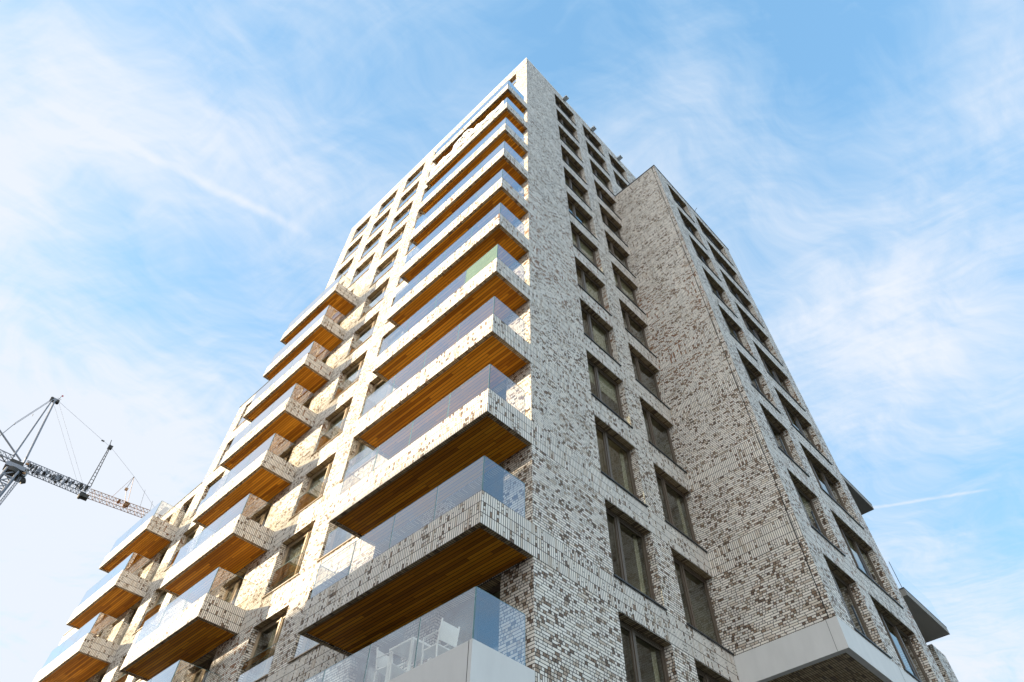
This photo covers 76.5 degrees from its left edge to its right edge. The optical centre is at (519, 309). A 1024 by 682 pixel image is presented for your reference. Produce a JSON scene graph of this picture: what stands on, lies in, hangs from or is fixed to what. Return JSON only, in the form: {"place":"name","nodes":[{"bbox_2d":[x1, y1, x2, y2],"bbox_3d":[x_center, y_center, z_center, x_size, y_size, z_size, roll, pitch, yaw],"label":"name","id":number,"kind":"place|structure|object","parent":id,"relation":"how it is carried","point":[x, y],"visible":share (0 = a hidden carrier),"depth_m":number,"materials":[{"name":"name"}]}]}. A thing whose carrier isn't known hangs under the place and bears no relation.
{"place":"outdoors","nodes":[
{"label":"outdoors","id":0,"kind":"place"},
{"bbox_2d":[33,58,958,681],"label":"apartment tower","id":1,"kind":"structure","parent":0,"point":[525,402],"depth_m":20.69,"materials":[{"name":"white brick"}]},
{"bbox_2d":[103,625,114,639],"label":"balcony door","id":2,"kind":"structure","parent":1,"relation":"in","point":[107,634],"depth_m":31.81,"materials":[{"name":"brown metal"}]},
{"bbox_2d":[115,672,127,681],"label":"window","id":3,"kind":"structure","parent":1,"relation":"in","point":[120,679],"depth_m":25.92,"materials":[{"name":"beige metal"}]},
{"bbox_2d":[117,607,138,644],"bbox_3d":[-17.918,14.660,29.819,1.330,2.230,0.085,-38,-63,24],"label":"balcony door","id":4,"kind":"structure","parent":1,"relation":"in","point":[133,614],"depth_m":30.31,"materials":[{"name":"brown metal"}]},
{"bbox_2d":[132,590,166,634],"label":"window","id":5,"kind":"structure","parent":1,"relation":"in","point":[155,608],"depth_m":28.41,"materials":[{"name":"glass"}]},
{"bbox_2d":[149,551,166,581],"bbox_3d":[-17.905,12.908,32.254,1.330,2.230,0.085,-38,-63,24],"label":"balcony door","id":6,"kind":"structure","parent":1,"relation":"in","point":[163,555],"depth_m":32.75,"materials":[{"name":"brown metal"}]},
{"bbox_2d":[163,528,197,571],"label":"window","id":7,"kind":"structure","parent":1,"relation":"in","point":[175,555],"depth_m":31.25,"materials":[{"name":"beige metal"}]},
{"bbox_2d":[177,503,190,527],"bbox_3d":[-17.892,11.156,34.690,1.330,2.230,0.085,-38,-63,24],"label":"balcony door","id":8,"kind":"structure","parent":1,"relation":"in","point":[187,507],"depth_m":35.29,"materials":[{"name":"brown metal"}]},
{"bbox_2d":[190,498,204,517],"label":"window","id":9,"kind":"structure","parent":1,"relation":"in","point":[201,502],"depth_m":33.37,"materials":[{"name":"beige metal"}]},
{"bbox_2d":[191,657,213,681],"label":"balcony door","id":10,"kind":"structure","parent":1,"relation":"in","point":[208,662],"depth_m":21.52,"materials":[{"name":"brown metal"}]},
{"bbox_2d":[223,573,245,604],"bbox_3d":[-10.261,10.509,23.097,1.700,2.230,0.085,-38,-63,24],"label":"balcony door","id":11,"kind":"structure","parent":1,"relation":"in","point":[239,580],"depth_m":23.82,"materials":[{"name":"brown metal"}]},
{"bbox_2d":[233,417,245,430],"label":"window","id":12,"kind":"structure","parent":1,"relation":"in","point":[242,419],"depth_m":37.99,"materials":[{"name":"white glass"}]},
{"bbox_2d":[237,613,286,681],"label":"window","id":13,"kind":"structure","parent":1,"relation":"in","point":[271,648],"depth_m":19.28,"materials":[{"name":"beige metal"}]},
{"bbox_2d":[255,505,271,525],"bbox_3d":[-10.206,8.792,25.557,1.701,2.230,0.205,-38,-63,24],"label":"balcony door","id":14,"kind":"structure","parent":1,"relation":"in","point":[266,511],"depth_m":26.31,"materials":[{"name":"brown metal"}]},
{"bbox_2d":[261,528,312,598],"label":"window","id":15,"kind":"structure","parent":1,"relation":"in","point":[288,571],"depth_m":21.24,"materials":[{"name":"glass"}]},
{"bbox_2d":[283,450,292,460],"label":"balcony door","id":16,"kind":"structure","parent":1,"relation":"in","point":[287,455],"depth_m":28.73,"materials":[{"name":"glass"}]},
{"bbox_2d":[289,460,333,519],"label":"window","id":17,"kind":"structure","parent":1,"relation":"in","point":[310,496],"depth_m":23.65,"materials":[{"name":"beige metal"}]},
{"bbox_2d":[287,574,347,663],"bbox_3d":[-5.304,8.382,17.807,2.020,2.052,0.465,-38,-63,24],"label":"window","id":18,"kind":"structure","parent":1,"relation":"in","point":[312,645],"depth_m":17.73,"materials":[{"name":"beige metal"}]},
{"bbox_2d":[311,404,350,455],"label":"window","id":19,"kind":"structure","parent":1,"relation":"in","point":[337,428],"depth_m":26.07,"materials":[{"name":"glass"}]},
{"bbox_2d":[316,525,355,561],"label":"window","id":20,"kind":"structure","parent":1,"relation":"in","point":[349,536],"depth_m":20.19,"materials":[{"name":"beige metal"}]},
{"bbox_2d":[340,263,351,277],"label":"window","id":21,"kind":"structure","parent":1,"relation":"in","point":[346,270],"depth_m":43.03,"materials":[{"name":"glass"}]},
{"bbox_2d":[329,358,364,402],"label":"window","id":22,"kind":"structure","parent":1,"relation":"in","point":[354,377],"depth_m":28.48,"materials":[{"name":"glass"}]},
{"bbox_2d":[341,241,360,263],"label":"window","id":23,"kind":"structure","parent":1,"relation":"in","point":[355,248],"depth_m":45.46,"materials":[{"name":"clear glass"}]},
{"bbox_2d":[339,441,377,482],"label":"window","id":24,"kind":"structure","parent":1,"relation":"in","point":[365,450],"depth_m":22.62,"materials":[{"name":"white glass"}]},
{"bbox_2d":[350,223,367,242],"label":"window","id":25,"kind":"structure","parent":1,"relation":"in","point":[364,226],"depth_m":47.88,"materials":[{"name":"glass"}]},
{"bbox_2d":[348,259,372,287],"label":"window","id":26,"kind":"structure","parent":1,"relation":"in","point":[366,268],"depth_m":39.39,"materials":[{"name":"clear glass"}]},
{"bbox_2d":[345,319,376,358],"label":"window","id":27,"kind":"structure","parent":1,"relation":"in","point":[368,334],"depth_m":30.90,"materials":[{"name":"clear glass"}]},
{"bbox_2d":[358,236,380,261],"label":"window","id":28,"kind":"structure","parent":1,"relation":"in","point":[376,242],"depth_m":41.82,"materials":[{"name":"clear glass"}]},
{"bbox_2d":[358,379,385,418],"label":"window","id":29,"kind":"structure","parent":1,"relation":"in","point":[374,387],"depth_m":26.14,"materials":[{"name":"beige metal"}]},
{"bbox_2d":[358,284,387,320],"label":"window","id":30,"kind":"structure","parent":1,"relation":"in","point":[371,305],"depth_m":33.34,"materials":[{"name":"glass"}]},
{"bbox_2d":[367,214,388,238],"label":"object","id":31,"kind":"structure","parent":1,"relation":"in","point":[384,220],"depth_m":44.23,"materials":[{"name":"clear glass"}]},
{"bbox_2d":[355,635,404,681],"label":"balcony door","id":32,"kind":"structure","parent":1,"relation":"in","point":[370,673],"depth_m":15.12,"materials":[{"name":"grey metal"}]},
{"bbox_2d":[369,255,396,287],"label":"window","id":33,"kind":"structure","parent":1,"relation":"in","point":[384,270],"depth_m":35.80,"materials":[{"name":"clear glass"}]},
{"bbox_2d":[376,195,395,217],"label":"window","id":34,"kind":"structure","parent":1,"relation":"in","point":[393,198],"depth_m":46.67,"materials":[{"name":"clear glass"}]},
{"bbox_2d":[373,647,407,681],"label":"garden chair","id":35,"kind":"object","parent":1,"relation":"on","point":[382,663],"visible":0.75,"depth_m":12.20,"materials":[{"name":"white plastic"}]},
{"bbox_2d":[379,229,404,259],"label":"window","id":36,"kind":"structure","parent":1,"relation":"in","point":[399,237],"depth_m":38.23,"materials":[{"name":"clear glass"}]},
{"bbox_2d":[388,208,410,233],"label":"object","id":37,"kind":"structure","parent":1,"relation":"in","point":[407,212],"depth_m":40.64,"materials":[{"name":"clear glass"}]},
{"bbox_2d":[381,524,420,553],"bbox_3d":[-3.096,6.738,16.651,1.950,2.230,0.085,-38,-63,24],"label":"balcony door","id":38,"kind":"structure","parent":1,"relation":"in","point":[418,527],"depth_m":17.54,"materials":[{"name":"grey metal"}]},
{"bbox_2d":[395,188,416,211],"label":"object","id":39,"kind":"structure","parent":1,"relation":"in","point":[413,192],"depth_m":43.09,"materials":[{"name":"clear glass"}]},
{"bbox_2d":[385,637,430,681],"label":"bistro table","id":40,"kind":"object","parent":1,"relation":"on","point":[406,649],"visible":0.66,"depth_m":12.19,"materials":[{"name":"white plastic"}]},
{"bbox_2d":[404,244,415,255],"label":"window","id":41,"kind":"structure","parent":1,"relation":"in","point":[412,246],"depth_m":34.60,"materials":[{"name":"clear glass"}]},
{"bbox_2d":[402,169,422,191],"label":"window","id":42,"kind":"structure","parent":1,"relation":"in","point":[420,172],"depth_m":45.42,"materials":[{"name":"clear glass"}]},
{"bbox_2d":[420,618,459,664],"bbox_3d":[-1.446,6.166,11.726,0.508,0.884,0.492,-38,-63,24],"label":"garden chair","id":43,"kind":"object","parent":1,"relation":"on","point":[448,633],"visible":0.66,"depth_m":11.77,"materials":[{"name":"white plastic"}]},
{"bbox_2d":[430,100,503,174],"bbox_3d":[-2.843,-9.218,34.334,5.550,1.537,0.092,-38,-63,24],"label":"banner","id":44,"kind":"object","parent":1,"relation":"attached to","point":[466,135],"visible":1,"depth_m":34.18,"materials":[{"name":"white fabric"}]},
{"bbox_2d":[441,584,499,648],"bbox_3d":[-0.905,6.860,13.031,1.981,2.230,0.205,-38,-63,24],"label":"balcony door","id":45,"kind":"structure","parent":1,"relation":"in","point":[462,620],"depth_m":13.79,"materials":[{"name":"grey glass"}]},
{"bbox_2d":[455,471,503,506],"bbox_3d":[-0.933,5.074,15.442,1.980,2.230,0.085,-38,-63,24],"label":"balcony door","id":46,"kind":"structure","parent":1,"relation":"in","point":[499,476],"depth_m":16.27,"materials":[{"name":"grey metal"}]},
{"bbox_2d":[497,388,506,396],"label":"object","id":47,"kind":"structure","parent":1,"relation":"in","point":[503,392],"depth_m":18.48,"materials":[{"name":"clear glass"}]},
{"bbox_2d":[555,99,576,125],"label":"window","id":48,"kind":"structure","parent":1,"relation":"in","point":[566,113],"depth_m":43.62,"materials":[{"name":"black glass"}]},
{"bbox_2d":[557,115,579,142],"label":"window","id":49,"kind":"structure","parent":1,"relation":"in","point":[560,120],"depth_m":41.21,"materials":[{"name":"black glass"}]},
{"bbox_2d":[559,132,582,161],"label":"window","id":50,"kind":"structure","parent":1,"relation":"in","point":[569,145],"depth_m":38.74,"materials":[{"name":"black glass"}]},
{"bbox_2d":[562,152,587,184],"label":"window","id":51,"kind":"structure","parent":1,"relation":"in","point":[564,157],"depth_m":36.27,"materials":[{"name":"black glass"}]},
{"bbox_2d":[564,173,591,209],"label":"window","id":52,"kind":"structure","parent":1,"relation":"in","point":[579,193],"depth_m":33.97,"materials":[{"name":"black glass"}]},
{"bbox_2d":[567,198,597,239],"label":"window","id":53,"kind":"structure","parent":1,"relation":"in","point":[574,207],"depth_m":31.45,"materials":[{"name":"black glass"}]},
{"bbox_2d":[571,229,603,274],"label":"window","id":54,"kind":"structure","parent":1,"relation":"in","point":[580,247],"depth_m":28.97,"materials":[{"name":"glass"}]},
{"bbox_2d":[576,265,611,315],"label":"window","id":55,"kind":"structure","parent":1,"relation":"in","point":[592,292],"depth_m":26.56,"materials":[{"name":"glass"}]},
{"bbox_2d":[584,131,604,156],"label":"window","id":56,"kind":"structure","parent":1,"relation":"in","point":[585,133],"depth_m":44.88,"materials":[{"name":"black glass"}]},
{"bbox_2d":[587,147,609,175],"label":"window","id":57,"kind":"structure","parent":1,"relation":"in","point":[590,152],"depth_m":42.44,"materials":[{"name":"black glass"}]},
{"bbox_2d":[581,307,621,365],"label":"window","id":58,"kind":"structure","parent":1,"relation":"in","point":[599,338],"depth_m":24.08,"materials":[{"name":"grey glass"}]},
{"bbox_2d":[591,166,614,195],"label":"window","id":59,"kind":"structure","parent":1,"relation":"in","point":[594,171],"depth_m":39.97,"materials":[{"name":"black glass"}]},
{"bbox_2d":[595,186,620,219],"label":"window","id":60,"kind":"structure","parent":1,"relation":"in","point":[599,193],"depth_m":37.50,"materials":[{"name":"black glass"}]},
{"bbox_2d":[587,358,632,428],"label":"window","id":61,"kind":"structure","parent":1,"relation":"in","point":[601,384],"depth_m":21.63,"materials":[{"name":"brown metal"}]},
{"bbox_2d":[600,210,627,246],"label":"window","id":62,"kind":"structure","parent":1,"relation":"in","point":[605,219],"depth_m":35.01,"materials":[{"name":"black glass"}]},
{"bbox_2d":[615,177,624,189],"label":"window","id":63,"kind":"structure","parent":1,"relation":"in","point":[617,181],"depth_m":43.61,"materials":[{"name":"brown glass"}]},
{"bbox_2d":[610,159,629,183],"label":"window","id":64,"kind":"structure","parent":1,"relation":"in","point":[612,163],"depth_m":46.04,"materials":[{"name":"black glass"}]},
{"bbox_2d":[606,238,635,277],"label":"window","id":65,"kind":"structure","parent":1,"relation":"in","point":[611,245],"depth_m":32.57,"materials":[{"name":"brown metal"}]},
{"bbox_2d":[595,424,647,506],"bbox_3d":[2.707,4.388,18.646,0.465,2.187,2.030,-38,-63,24],"label":"window","id":66,"kind":"structure","parent":1,"relation":"in","point":[605,435],"depth_m":19.04,"materials":[{"name":"brown metal"}]},
{"bbox_2d":[613,270,645,314],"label":"window","id":67,"kind":"structure","parent":1,"relation":"in","point":[622,287],"depth_m":30.20,"materials":[{"name":"glass"}]},
{"bbox_2d":[606,508,666,610],"bbox_3d":[2.694,6.140,16.210,0.465,2.187,2.030,-38,-63,24],"label":"window","id":68,"kind":"structure","parent":1,"relation":"in","point":[616,519],"depth_m":16.53,"materials":[{"name":"brown metal"}]},
{"bbox_2d":[620,306,656,357],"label":"window","id":69,"kind":"structure","parent":1,"relation":"in","point":[627,315],"depth_m":27.61,"materials":[{"name":"black glass"}]},
{"bbox_2d":[619,620,669,681],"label":"window","id":70,"kind":"structure","parent":1,"relation":"in","point":[632,633],"depth_m":14.52,"materials":[{"name":"brown metal"}]},
{"bbox_2d":[630,351,670,409],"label":"window","id":71,"kind":"structure","parent":1,"relation":"in","point":[636,359],"depth_m":25.11,"materials":[{"name":"black glass"}]},
{"bbox_2d":[641,405,686,472],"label":"window","id":72,"kind":"structure","parent":1,"relation":"in","point":[648,414],"depth_m":22.65,"materials":[{"name":"brown metal"}]},
{"bbox_2d":[655,472,707,552],"bbox_3d":[4.709,6.102,19.868,0.465,2.187,2.100,-38,-63,24],"label":"window","id":73,"kind":"structure","parent":1,"relation":"in","point":[662,480],"depth_m":20.25,"materials":[{"name":"brown metal"}]},
{"bbox_2d":[672,195,694,222],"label":"window","id":74,"kind":"structure","parent":1,"relation":"in","point":[675,200],"depth_m":36.34,"materials":[{"name":"black glass"}]},
{"bbox_2d":[682,219,706,249],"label":"window","id":75,"kind":"structure","parent":1,"relation":"in","point":[685,224],"depth_m":34.02,"materials":[{"name":"black glass"}]},
{"bbox_2d":[673,557,733,654],"bbox_3d":[4.740,7.820,17.409,0.345,2.187,2.100,-38,-63,24],"label":"window","id":76,"kind":"structure","parent":1,"relation":"in","point":[682,567],"depth_m":17.67,"materials":[{"name":"brown metal"}]},
{"bbox_2d":[696,668,717,681],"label":"window","id":77,"kind":"structure","parent":1,"relation":"in","point":[706,678],"depth_m":15.72,"materials":[{"name":"brown metal"}]},
{"bbox_2d":[693,246,720,280],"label":"window","id":78,"kind":"structure","parent":1,"relation":"in","point":[699,255],"depth_m":32.55,"materials":[{"name":"black glass"}]},
{"bbox_2d":[701,228,733,265],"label":"window","id":79,"kind":"structure","parent":1,"relation":"in","point":[703,231],"depth_m":37.96,"materials":[{"name":"black glass"}]},
{"bbox_2d":[707,279,737,317],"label":"window","id":80,"kind":"structure","parent":1,"relation":"in","point":[714,290],"depth_m":30.32,"materials":[{"name":"black glass"}]},
{"bbox_2d":[713,254,747,294],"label":"window","id":81,"kind":"structure","parent":1,"relation":"in","point":[715,257],"depth_m":36.34,"materials":[{"name":"brown metal"}]},
{"bbox_2d":[723,317,757,360],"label":"window","id":82,"kind":"structure","parent":1,"relation":"in","point":[732,330],"depth_m":27.85,"materials":[{"name":"black glass"}]},
{"bbox_2d":[725,281,763,327],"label":"window","id":83,"kind":"structure","parent":1,"relation":"in","point":[732,291],"depth_m":34.16,"materials":[{"name":"black glass"}]},
{"bbox_2d":[742,362,780,413],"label":"window","id":84,"kind":"structure","parent":1,"relation":"in","point":[754,380],"depth_m":25.35,"materials":[{"name":"black glass"}]},
{"bbox_2d":[741,315,782,365],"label":"window","id":85,"kind":"structure","parent":1,"relation":"in","point":[749,327],"depth_m":31.71,"materials":[{"name":"black glass"}]},
{"bbox_2d":[759,355,805,411],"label":"window","id":86,"kind":"structure","parent":1,"relation":"in","point":[769,369],"depth_m":29.29,"materials":[{"name":"black glass"}]},
{"bbox_2d":[765,416,809,476],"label":"window","id":87,"kind":"structure","parent":1,"relation":"in","point":[778,436],"depth_m":22.86,"materials":[{"name":"black glass"}]},
{"bbox_2d":[781,402,832,464],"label":"window","id":88,"kind":"structure","parent":1,"relation":"in","point":[795,422],"depth_m":26.83,"materials":[{"name":"grey glass"}]},
{"bbox_2d":[793,483,845,556],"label":"window","id":89,"kind":"structure","parent":1,"relation":"in","point":[814,520],"depth_m":20.36,"materials":[{"name":"brown metal"}]},
{"bbox_2d":[806,457,863,529],"bbox_3d":[11.266,6.475,23.804,0.345,2.177,3.170,-38,-63,24],"label":"window","id":90,"kind":"structure","parent":1,"relation":"in","point":[824,482],"depth_m":24.36,"materials":[{"name":"brown metal"}]},
{"bbox_2d":[829,568,891,658],"bbox_3d":[8.925,7.996,17.519,0.345,2.177,2.010,-38,-63,24],"label":"window","id":91,"kind":"structure","parent":1,"relation":"in","point":[834,575],"depth_m":17.76,"materials":[{"name":"brown metal"}]},
{"bbox_2d":[837,524,903,608],"bbox_3d":[11.237,8.239,21.378,0.391,2.177,3.170,-38,-63,24],"label":"window","id":92,"kind":"structure","parent":1,"relation":"in","point":[860,556],"depth_m":21.85,"materials":[{"name":"brown metal"}]},
{"bbox_2d":[876,609,929,681],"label":"window","id":93,"kind":"structure","parent":1,"relation":"in","point":[910,662],"depth_m":19.42,"materials":[{"name":"brown metal"}]},
{"bbox_2d":[0,0,1023,681],"label":"sky","id":94,"kind":"structure","parent":0,"point":[180,180],"materials":[{"name":"blue"}]},
{"label":"ground","id":95,"kind":"structure","parent":0,"visible":0},
{"bbox_2d":[0,395,162,517],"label":"tower crane","id":96,"kind":"object","parent":95,"relation":"on","point":[15,470],"visible":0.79,"depth_m":105.97,"materials":[{"name":"grey metal"}]}
]}

